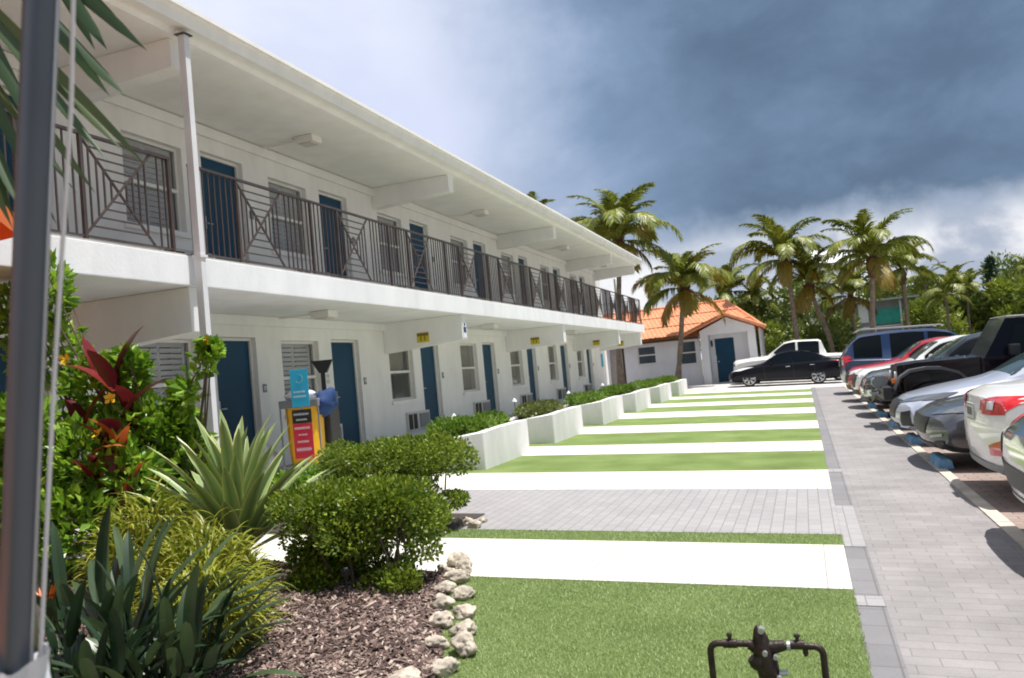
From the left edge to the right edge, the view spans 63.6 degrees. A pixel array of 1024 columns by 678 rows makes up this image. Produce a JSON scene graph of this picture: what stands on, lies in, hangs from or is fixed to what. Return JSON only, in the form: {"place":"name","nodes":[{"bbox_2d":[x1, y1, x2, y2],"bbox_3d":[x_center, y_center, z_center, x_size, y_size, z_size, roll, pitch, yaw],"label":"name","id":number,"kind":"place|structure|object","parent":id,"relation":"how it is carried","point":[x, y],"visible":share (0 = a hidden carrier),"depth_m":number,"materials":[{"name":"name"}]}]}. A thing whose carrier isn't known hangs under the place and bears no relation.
{"place":"outdoors","nodes":[
{"label":"outdoors","id":0,"kind":"place"},
{"bbox_2d":[36,558,446,677],"bbox_3d":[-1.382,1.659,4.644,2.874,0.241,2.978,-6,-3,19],"label":"mulch","id":1,"kind":"object","parent":0,"point":[305,601],"visible":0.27,"depth_m":4.59,"materials":[{"name":"brown wood"}]},
{"bbox_2d":[55,418,160,508],"bbox_3d":[-3.119,1.272,6.497,0.689,1.338,0.739,-6,-3,19],"label":"ti plant","id":2,"kind":"object","parent":1,"relation":"on","point":[123,438],"visible":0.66,"depth_m":6.44,"materials":[{"name":"orange plant"}]},
{"bbox_2d":[63,325,172,526],"bbox_3d":[-3.306,0.924,6.738,0.896,2.063,0.658,-6,-3,19],"label":"ti plant","id":3,"kind":"object","parent":1,"relation":"on","point":[106,374],"visible":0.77,"depth_m":6.85,"materials":[{"name":"red plant"}]},
{"bbox_2d":[34,581,252,677],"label":"strelitzia plant","id":4,"kind":"object","parent":1,"relation":"on","point":[78,654],"visible":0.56,"depth_m":3.38,"materials":[{"name":"green plant"}]},
{"bbox_2d":[67,474,225,616],"bbox_3d":[-2.307,1.338,5.307,1.114,0.930,1.085,-6,-3,19],"label":"strappy plant","id":5,"kind":"object","parent":1,"relation":"on","point":[144,532],"visible":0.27,"depth_m":5.25,"materials":[{"name":"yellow plant"}]},
{"bbox_2d":[36,503,294,677],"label":"strelitzia plant","id":6,"kind":"object","parent":1,"relation":"on","point":[125,566],"visible":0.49,"depth_m":3.95,"materials":[{"name":"green plant"}]},
{"bbox_2d":[38,544,302,677],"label":"strelitzia plant","id":7,"kind":"object","parent":1,"relation":"on","point":[189,617],"visible":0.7,"depth_m":3.59,"materials":[{"name":"green plant"}]},
{"bbox_2d":[132,548,288,669],"bbox_3d":[-1.637,1.426,4.369,0.900,0.614,0.937,-6,-3,19],"label":"strappy plant","id":8,"kind":"object","parent":1,"relation":"on","point":[216,576],"visible":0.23,"depth_m":4.36,"materials":[{"name":"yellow plant"}]},
{"bbox_2d":[131,509,297,637],"bbox_3d":[-1.781,1.369,4.838,1.060,0.774,1.075,-6,-3,19],"label":"strappy plant","id":9,"kind":"object","parent":1,"relation":"on","point":[208,550],"visible":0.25,"depth_m":4.79,"materials":[{"name":"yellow plant"}]},
{"bbox_2d":[125,410,335,574],"bbox_3d":[-2.059,1.211,6.105,1.530,1.403,1.626,-6,-3,19],"label":"agave plant","id":10,"kind":"object","parent":1,"relation":"on","point":[239,479],"visible":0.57,"depth_m":5.90,"materials":[{"name":"green plant"}]},
{"bbox_2d":[263,470,454,593],"bbox_3d":[-1.005,1.347,5.727,1.218,0.843,0.985,-6,-3,19],"label":"hedge shrub","id":11,"kind":"object","parent":1,"relation":"on","point":[346,517],"visible":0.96,"depth_m":5.57,"materials":[{"name":"green plant"}]},
{"bbox_2d":[428,610,453,628],"bbox_3d":[-0.408,1.625,4.760,0.154,0.105,0.174,-5,-3,-10],"label":"rock","id":12,"kind":"object","parent":1,"relation":"on","point":[443,619],"visible":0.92,"depth_m":4.71,"materials":[{"name":"beige stone"}]},
{"bbox_2d":[40,402,566,563],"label":"pavement","id":13,"kind":"structure","parent":0,"point":[281,468],"depth_m":9.00,"materials":[{"name":"grey concrete"}]},
{"bbox_2d":[279,391,341,472],"bbox_3d":[-2.859,1.339,11.889,0.560,1.106,1.300,-5,-3,1],"label":"cleaning cart","id":14,"kind":"object","parent":13,"relation":"on","point":[327,429],"visible":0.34,"depth_m":11.34,"materials":[{"name":"yellow plastic"}]},
{"bbox_2d":[315,387,337,417],"bbox_3d":[-2.633,0.898,11.609,0.318,0.437,0.537,-6,-3,7],"label":"blue bag","id":15,"kind":"object","parent":14,"relation":"hanging from","point":[328,401],"visible":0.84,"depth_m":11.48,"materials":[{"name":"plastic"}]},
{"bbox_2d":[198,513,484,533],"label":"soil","id":16,"kind":"structure","parent":0,"point":[453,524],"depth_m":8.08,"materials":[{"name":"brown soil"}]},
{"bbox_2d":[267,459,367,511],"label":"croton shrub","id":17,"kind":"object","parent":16,"relation":"on","point":[303,477],"visible":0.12,"depth_m":8.37,"materials":[{"name":"green plant"}]},
{"bbox_2d":[315,429,479,528],"bbox_3d":[-1.111,1.368,7.891,1.615,0.946,0.936,-6,-3,19],"label":"hedge shrub","id":18,"kind":"object","parent":16,"relation":"on","point":[431,454],"visible":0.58,"depth_m":7.69,"materials":[{"name":"green plant"}]},
{"bbox_2d":[65,535,852,589],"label":"path","id":19,"kind":"structure","parent":0,"point":[813,566],"depth_m":5.99,"materials":[{"name":"white concrete"}]},
{"bbox_2d":[199,489,840,534],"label":"pavement","id":20,"kind":"structure","parent":0,"point":[788,511],"depth_m":7.98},
{"bbox_2d":[289,369,314,478],"bbox_3d":[-2.697,1.241,10.687,0.250,1.700,0.032,-5,-3,-1],"label":"sign board","id":21,"kind":"object","parent":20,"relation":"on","point":[303,439],"visible":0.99,"depth_m":10.69,"materials":[{"name":"multicoloured metal"}]},
{"bbox_2d":[267,527,844,545],"bbox_3d":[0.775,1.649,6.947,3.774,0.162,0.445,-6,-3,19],"label":"grass","id":22,"kind":"structure","parent":0,"point":[623,537],"depth_m":6.82,"materials":[{"name":"green plant"}]},
{"bbox_2d":[366,470,831,489],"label":"path","id":23,"kind":"structure","parent":0,"point":[777,479],"depth_m":9.98,"materials":[{"name":"white concrete"}]},
{"bbox_2d":[371,451,827,472],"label":"lawn","id":24,"kind":"structure","parent":0,"point":[786,460],"depth_m":11.60,"materials":[{"name":"green plant"}]},
{"bbox_2d":[179,0,1023,361],"label":"sky","id":25,"kind":"structure","parent":0,"point":[790,111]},
{"bbox_2d":[429,576,873,677],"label":"lawn","id":26,"kind":"structure","parent":0,"point":[631,659],"depth_m":4.46,"materials":[{"name":"green plant"}]},
{"bbox_2d":[0,0,75,675],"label":"parasol pole","id":27,"kind":"object","parent":26,"relation":"on","point":[29,289],"visible":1,"depth_m":1.03,"materials":[{"name":"metal"}]},
{"bbox_2d":[0,642,50,677],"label":"cloth wrap","id":28,"kind":"object","parent":27,"relation":"attached to","point":[37,667],"visible":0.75,"depth_m":1.03,"materials":[{"name":"white fabric"}]},
{"bbox_2d":[0,0,145,226],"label":"palm tree","id":29,"kind":"object","parent":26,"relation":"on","point":[89,64],"visible":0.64,"depth_m":1.93,"materials":[{"name":"green plant"}]},
{"bbox_2d":[428,656,459,677],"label":"rock","id":30,"kind":"object","parent":26,"relation":"on","point":[447,666],"visible":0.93,"depth_m":3.98,"materials":[{"name":"beige stone"}]},
{"bbox_2d":[450,630,477,657],"bbox_3d":[-0.248,1.590,4.287,0.142,0.143,0.183,-5,-3,-12],"label":"rock","id":31,"kind":"object","parent":26,"relation":"on","point":[463,644],"visible":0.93,"depth_m":4.23,"materials":[{"name":"beige stone"}]},
{"bbox_2d":[707,625,829,677],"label":"backflow preventer","id":32,"kind":"object","parent":26,"relation":"on","point":[763,657],"visible":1,"depth_m":3.02,"materials":[{"name":"brown metal"}]},
{"bbox_2d":[522,440,823,455],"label":"path","id":33,"kind":"structure","parent":0,"point":[770,446],"depth_m":13.21,"materials":[{"name":"white concrete"}]},
{"bbox_2d":[529,428,820,446],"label":"lawn","id":34,"kind":"structure","parent":0,"point":[812,434],"depth_m":14.90,"materials":[{"name":"green plant"}]},
{"bbox_2d":[578,420,818,434],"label":"path","id":35,"kind":"structure","parent":0,"point":[809,424],"depth_m":16.75,"materials":[{"name":"white concrete"}]},
{"bbox_2d":[583,413,816,426],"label":"lawn","id":36,"kind":"structure","parent":0,"point":[724,419],"depth_m":18.64,"materials":[{"name":"green plant"}]},
{"bbox_2d":[620,407,815,418],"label":"path","id":37,"kind":"structure","parent":0,"point":[722,412],"depth_m":20.52,"materials":[{"name":"white concrete"}]},
{"bbox_2d":[628,402,813,412],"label":"lawn","id":38,"kind":"structure","parent":0,"point":[734,407],"depth_m":22.54,"materials":[{"name":"green plant"}]},
{"bbox_2d":[648,398,812,407],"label":"path","id":39,"kind":"structure","parent":0,"point":[733,403],"depth_m":24.33,"materials":[{"name":"white concrete"}]},
{"bbox_2d":[651,394,812,403],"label":"lawn","id":40,"kind":"structure","parent":0,"point":[739,399],"depth_m":26.34,"materials":[{"name":"green plant"}]},
{"bbox_2d":[670,392,811,399],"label":"path","id":41,"kind":"structure","parent":0,"point":[746,395],"depth_m":28.10,"materials":[{"name":"white concrete"}]},
{"bbox_2d":[672,389,810,396],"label":"lawn","id":42,"kind":"structure","parent":0,"point":[749,392],"depth_m":30.01,"materials":[{"name":"green plant"}]},
{"bbox_2d":[687,378,845,390],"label":"driveway","id":43,"kind":"structure","parent":0,"point":[831,382],"depth_m":36.19,"materials":[{"name":"concrete"}]},
{"bbox_2d":[566,182,683,384],"bbox_3d":[5.191,-2.314,38.803,5.662,9.773,5.718,-5,-3,-12],"label":"palm tree","id":44,"kind":"object","parent":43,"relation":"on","point":[612,221],"visible":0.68,"depth_m":38.50,"materials":[{"name":"green plant"}]},
{"bbox_2d":[729,350,840,386],"bbox_3d":[11.826,1.233,35.744,4.781,1.448,2.260,-4,-2,19],"label":"parked car","id":45,"kind":"object","parent":43,"relation":"on","point":[815,367],"visible":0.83,"depth_m":34.86,"materials":[{"name":"black paint"}]},
{"bbox_2d":[733,339,842,383],"bbox_3d":[13.287,0.997,38.361,5.851,1.919,2.410,-4,-2,19],"label":"pickup truck","id":46,"kind":"object","parent":43,"relation":"on","point":[815,345],"visible":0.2,"depth_m":37.70,"materials":[{"name":"white paint"}]},
{"bbox_2d":[828,469,885,605],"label":"pavement","id":47,"kind":"structure","parent":0,"point":[850,529],"depth_m":6.59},
{"bbox_2d":[810,387,908,677],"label":"path","id":48,"kind":"structure","parent":0,"point":[883,650],"depth_m":4.99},
{"bbox_2d":[815,386,1023,677],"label":"path","id":49,"kind":"structure","parent":0,"point":[946,557],"depth_m":5.72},
{"bbox_2d":[859,395,1023,531],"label":"parking lot","id":50,"kind":"structure","parent":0,"point":[992,488],"depth_m":8.66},
{"bbox_2d":[845,336,949,389],"bbox_3d":[11.236,0.753,21.912,4.498,1.609,2.250,-4,-2,19],"label":"parked car","id":51,"kind":"object","parent":50,"relation":"on","point":[909,351],"visible":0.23,"depth_m":21.80,"materials":[{"name":"red paint"}]},
{"bbox_2d":[839,324,956,382],"bbox_3d":[12.965,0.567,25.536,5.348,2.018,2.430,-4,-2,19],"label":"parked car","id":52,"kind":"object","parent":50,"relation":"on","point":[868,348],"visible":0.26,"depth_m":25.25,"materials":[{"name":"blue paint"}]},
{"bbox_2d":[852,335,965,406],"bbox_3d":[10.412,0.721,19.446,4.498,1.609,2.230,-4,-2,19],"label":"parked car","id":53,"kind":"object","parent":50,"relation":"on","point":[927,350],"visible":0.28,"depth_m":19.38,"materials":[{"name":"white paint"}]},
{"bbox_2d":[860,332,981,405],"bbox_3d":[9.695,0.662,16.943,4.748,1.649,2.290,-4,-2,19],"label":"parked car","id":54,"kind":"object","parent":50,"relation":"on","point":[962,345],"visible":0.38,"depth_m":16.81,"materials":[{"name":"grey paint"}]},
{"bbox_2d":[914,393,969,452],"bbox_3d":[7.296,0.703,9.570,4.768,1.368,2.310,-4,-2,19],"label":"parked car","id":55,"kind":"object","parent":50,"relation":"on","point":[939,423],"visible":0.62,"depth_m":9.60,"materials":[{"name":"grey paint"}]},
{"bbox_2d":[869,314,1023,399],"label":"parked car","id":56,"kind":"object","parent":50,"relation":"on","point":[999,342],"visible":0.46,"depth_m":14.24,"materials":[{"name":"black paint"}]},
{"bbox_2d":[889,352,1023,430],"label":"parked car","id":57,"kind":"object","parent":50,"relation":"on","point":[904,407],"visible":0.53,"depth_m":12.00,"materials":[{"name":"silver metal"}]},
{"bbox_2d":[963,378,1023,475],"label":"parked car","id":58,"kind":"object","parent":50,"relation":"on","point":[992,411],"visible":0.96,"depth_m":7.53,"materials":[{"name":"white paint"}]},
{"bbox_2d":[1000,413,1023,502],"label":"parked car","id":59,"kind":"object","parent":50,"relation":"on","point":[1012,444],"visible":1,"depth_m":5.82,"materials":[{"name":"white paint"}]},
{"bbox_3d":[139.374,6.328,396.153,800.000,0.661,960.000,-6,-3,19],"label":"ground","id":60,"kind":"structure","parent":0,"visible":0},
{"bbox_2d":[0,248,226,574],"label":"hibiscus shrub","id":61,"kind":"object","parent":60,"relation":"on","point":[170,419],"visible":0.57,"depth_m":6.83,"materials":[{"name":"green plant"}]},
{"bbox_2d":[0,0,644,505],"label":"motel building","id":62,"kind":"structure","parent":60,"relation":"on","point":[172,248],"depth_m":13.05,"materials":[{"name":"white paint"}]},
{"bbox_2d":[121,132,191,238],"bbox_3d":[-5.104,-2.075,11.284,0.675,1.620,1.500,-6,-3,19],"label":"window","id":63,"kind":"structure","parent":62,"relation":"in","point":[150,171],"depth_m":11.33,"materials":[{"name":"white glass"}]},
{"bbox_2d":[140,340,206,430],"bbox_3d":[-4.855,0.631,11.164,0.675,1.620,1.500,-6,-3,19],"label":"window","id":64,"kind":"structure","parent":62,"relation":"in","point":[160,352],"depth_m":11.29,"materials":[{"name":"white glass"}]},
{"bbox_2d":[200,153,244,262],"bbox_3d":[-4.413,-1.729,12.553,0.123,2.053,0.956,-6,-3,19],"label":"door","id":65,"kind":"structure","parent":62,"relation":"in","point":[208,162],"depth_m":12.59,"materials":[{"name":"blue paint"}]},
{"bbox_2d":[217,338,258,447],"bbox_3d":[-4.162,1.007,12.432,0.123,2.053,0.956,-6,-3,19],"label":"door","id":66,"kind":"structure","parent":62,"relation":"in","point":[236,382],"depth_m":12.57,"materials":[{"name":"blue paint"}]},
{"bbox_2d":[268,179,311,260],"bbox_3d":[-4.069,-2.039,14.228,0.675,1.620,1.500,-6,-3,19],"label":"window","id":67,"kind":"structure","parent":62,"relation":"in","point":[272,184],"depth_m":14.25,"materials":[{"name":"white glass"}]},
{"bbox_2d":[281,341,317,419],"bbox_3d":[-3.820,0.667,14.108,0.675,1.620,1.500,-6,-3,19],"label":"window","id":68,"kind":"structure","parent":62,"relation":"in","point":[289,359],"depth_m":14.26,"materials":[{"name":"white glass"}]},
{"bbox_2d":[318,191,348,278],"bbox_3d":[-3.369,-1.693,15.525,0.123,2.053,0.976,-6,-3,19],"label":"door","id":69,"kind":"structure","parent":62,"relation":"in","point":[325,199],"depth_m":15.58,"materials":[{"name":"blue paint"}]},
{"bbox_2d":[331,340,362,446],"bbox_3d":[-3.117,1.043,15.404,0.123,2.053,0.976,-6,-3,19],"label":"door","id":70,"kind":"structure","parent":62,"relation":"in","point":[343,351],"depth_m":15.53,"materials":[{"name":"blue paint"}]},
{"bbox_2d":[377,214,408,277],"bbox_3d":[-2.843,-1.997,17.718,0.675,1.620,1.500,-6,-3,19],"label":"window","id":71,"kind":"structure","parent":62,"relation":"in","point":[381,218],"depth_m":17.80,"materials":[{"name":"white glass"}]},
{"bbox_2d":[389,350,419,404],"bbox_3d":[-2.594,0.709,17.598,0.675,1.620,1.500,-6,-3,19],"label":"window","id":72,"kind":"structure","parent":62,"relation":"in","point":[396,362],"depth_m":17.83,"materials":[{"name":"white glass"}]},
{"bbox_2d":[409,221,429,290],"bbox_3d":[-2.152,-1.651,18.987,0.123,2.053,0.956,-6,-3,19],"label":"door","id":73,"kind":"structure","parent":62,"relation":"in","point":[415,227],"depth_m":19.13,"materials":[{"name":"blue paint"}]},
{"bbox_2d":[420,346,440,429],"bbox_3d":[-1.901,1.085,18.866,0.123,2.053,0.956,-6,-3,19],"label":"door","id":74,"kind":"structure","parent":62,"relation":"in","point":[428,356],"depth_m":19.00,"materials":[{"name":"blue paint"}]},
{"bbox_2d":[460,344,482,394],"bbox_3d":[-1.341,0.752,21.164,0.675,1.620,1.500,-6,-3,19],"label":"window","id":75,"kind":"structure","parent":62,"relation":"in","point":[466,374],"depth_m":21.37,"materials":[{"name":"white glass"}]},
{"bbox_2d":[482,343,497,410],"bbox_3d":[-0.648,1.128,22.432,0.123,2.053,0.916,-6,-3,19],"label":"door","id":76,"kind":"structure","parent":62,"relation":"in","point":[486,347],"depth_m":22.61,"materials":[{"name":"blue paint"}]},
{"bbox_2d":[442,419,529,469],"bbox_3d":[-0.624,1.711,13.009,1.170,0.641,2.130,-6,-3,19],"label":"planter","id":77,"kind":"object","parent":60,"relation":"on","point":[500,444],"visible":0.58,"depth_m":12.52,"materials":[{"name":"paint"}]},
{"bbox_2d":[426,409,510,435],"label":"planter shrub","id":78,"kind":"object","parent":77,"relation":"on","point":[459,425],"visible":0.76,"depth_m":12.68,"materials":[{"name":"green plant"}]},
{"bbox_2d":[510,406,583,443],"bbox_3d":[0.558,1.752,16.372,1.170,0.641,2.200,-6,-3,19],"label":"planter","id":79,"kind":"object","parent":60,"relation":"on","point":[560,425],"visible":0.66,"depth_m":15.43,"materials":[{"name":"paint"}]},
{"bbox_2d":[510,399,564,419],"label":"planter shrub","id":80,"kind":"object","parent":79,"relation":"on","point":[529,409],"visible":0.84,"depth_m":16.11,"materials":[{"name":"green plant"}]},
{"bbox_2d":[564,395,623,424],"bbox_3d":[1.901,1.798,20.193,1.170,0.641,2.400,-6,-3,19],"label":"planter","id":81,"kind":"object","parent":60,"relation":"on","point":[606,410],"visible":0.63,"depth_m":19.11,"materials":[{"name":"paint"}]},
{"bbox_2d":[563,389,611,406],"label":"planter shrub","id":82,"kind":"object","parent":81,"relation":"on","point":[581,398],"visible":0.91,"depth_m":19.71,"materials":[{"name":"green plant"}]},
{"bbox_2d":[622,388,650,412],"bbox_3d":[3.227,1.844,23.966,1.170,0.641,2.400,-6,-3,19],"label":"planter","id":83,"kind":"object","parent":60,"relation":"on","point":[638,400],"visible":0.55,"depth_m":22.95,"materials":[{"name":"paint"}]},
{"bbox_2d":[628,383,671,402],"bbox_3d":[4.619,1.892,27.928,1.170,0.641,2.400,-6,-3,19],"label":"planter","id":84,"kind":"object","parent":60,"relation":"on","point":[661,393],"visible":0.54,"depth_m":26.85,"materials":[{"name":"paint"}]},
{"bbox_2d":[631,243,735,379],"bbox_3d":[8.333,-1.006,39.623,5.100,6.871,5.285,-6,-3,19],"label":"palm tree","id":85,"kind":"object","parent":60,"relation":"on","point":[684,276],"visible":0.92,"depth_m":39.11,"materials":[{"name":"green plant"}]},
{"bbox_2d":[603,299,768,384],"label":"tiled outbuilding","id":86,"kind":"structure","parent":60,"relation":"on","point":[654,354],"depth_m":42.11,"materials":[{"name":"paint"}]},
{"bbox_2d":[637,345,657,365],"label":"window","id":87,"kind":"structure","parent":86,"relation":"in","point":[646,354],"depth_m":42.75,"materials":[{"name":"white glass"}]},
{"bbox_2d":[682,340,698,365],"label":"window","id":88,"kind":"structure","parent":86,"relation":"in","point":[689,357],"depth_m":42.02,"materials":[{"name":"white glass"}]},
{"bbox_2d":[715,337,735,381],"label":"door","id":89,"kind":"structure","parent":86,"relation":"in","point":[725,352],"depth_m":41.75,"materials":[{"name":"blue paint"}]},
{"bbox_2d":[688,260,770,337],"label":"palm tree","id":90,"kind":"object","parent":60,"relation":"on","point":[725,292],"visible":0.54,"depth_m":53.05,"materials":[{"name":"green plant"}]},
{"bbox_2d":[734,276,781,319],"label":"palm tree","id":91,"kind":"object","parent":60,"relation":"on","point":[744,297],"visible":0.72,"depth_m":53.36,"materials":[{"name":"green plant"}]},
{"bbox_2d":[733,313,786,359],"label":"bush","id":92,"kind":"object","parent":60,"relation":"on","point":[772,340],"visible":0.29,"depth_m":46.95,"materials":[{"name":"green plant"}]},
{"bbox_2d":[728,214,834,339],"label":"palm tree","id":93,"kind":"object","parent":60,"relation":"on","point":[784,247],"visible":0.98,"depth_m":43.85,"materials":[{"name":"green plant"}]},
{"bbox_2d":[735,277,827,340],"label":"tree","id":94,"kind":"object","parent":60,"relation":"on","point":[784,295],"visible":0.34,"depth_m":53.79,"materials":[{"name":"green plant"}]},
{"bbox_2d":[768,245,853,352],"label":"palm tree","id":95,"kind":"object","parent":60,"relation":"on","point":[805,298],"visible":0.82,"depth_m":44.34,"materials":[{"name":"green plant"}]},
{"bbox_2d":[785,316,854,352],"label":"bush","id":96,"kind":"object","parent":60,"relation":"on","point":[809,332],"visible":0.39,"depth_m":48.14,"materials":[{"name":"green plant"}]},
{"bbox_2d":[817,307,862,352],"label":"bush","id":97,"kind":"object","parent":60,"relation":"on","point":[837,314],"visible":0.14,"depth_m":52.87,"materials":[{"name":"green plant"}]},
{"bbox_2d":[812,264,898,336],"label":"palm tree","id":98,"kind":"object","parent":60,"relation":"on","point":[850,287],"visible":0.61,"depth_m":48.04,"materials":[{"name":"green plant"}]},
{"bbox_2d":[819,208,934,332],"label":"palm tree","id":99,"kind":"object","parent":60,"relation":"on","point":[865,240],"visible":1,"depth_m":42.31,"materials":[{"name":"green plant"}]},
{"bbox_2d":[823,292,949,334],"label":"distant building","id":100,"kind":"structure","parent":60,"relation":"on","point":[890,311],"depth_m":56.65,"materials":[{"name":"teal"}]},
{"bbox_2d":[869,240,939,328],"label":"palm tree","id":101,"kind":"object","parent":60,"relation":"on","point":[900,273],"visible":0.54,"depth_m":47.16,"materials":[{"name":"green plant"}]},
{"bbox_2d":[905,262,945,294],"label":"palm tree","id":102,"kind":"object","parent":60,"relation":"on","point":[917,288],"visible":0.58,"depth_m":64.95,"materials":[{"name":"green plant"}]},
{"bbox_2d":[844,386,1023,548],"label":"kerb","id":103,"kind":"structure","parent":60,"relation":"on","point":[1015,533],"depth_m":7.89,"materials":[{"name":"grey concrete"}]},
{"bbox_2d":[900,294,969,334],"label":"bush","id":104,"kind":"object","parent":60,"relation":"on","point":[917,315],"visible":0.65,"depth_m":53.09,"materials":[{"name":"green plant"}]},
{"bbox_2d":[919,268,977,330],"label":"palm tree","id":105,"kind":"object","parent":60,"relation":"on","point":[946,285],"visible":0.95,"depth_m":50.84,"materials":[{"name":"green plant"}]},
{"bbox_2d":[943,268,993,333],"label":"palm tree","id":106,"kind":"object","parent":60,"relation":"on","point":[967,279],"visible":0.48,"depth_m":56.69,"materials":[{"name":"green plant"}]},
{"bbox_2d":[947,288,1013,330],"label":"tree","id":107,"kind":"object","parent":60,"relation":"on","point":[984,304],"visible":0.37,"depth_m":57.07,"materials":[{"name":"green plant"}]},
{"bbox_2d":[979,248,1022,294],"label":"tree","id":108,"kind":"object","parent":60,"relation":"on","point":[1014,263],"visible":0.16,"depth_m":76.66,"materials":[{"name":"green plant"}]},
{"bbox_2d":[983,276,1023,319],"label":"tree","id":109,"kind":"object","parent":60,"relation":"on","point":[1007,287],"visible":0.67,"depth_m":55.87,"materials":[{"name":"green plant"}]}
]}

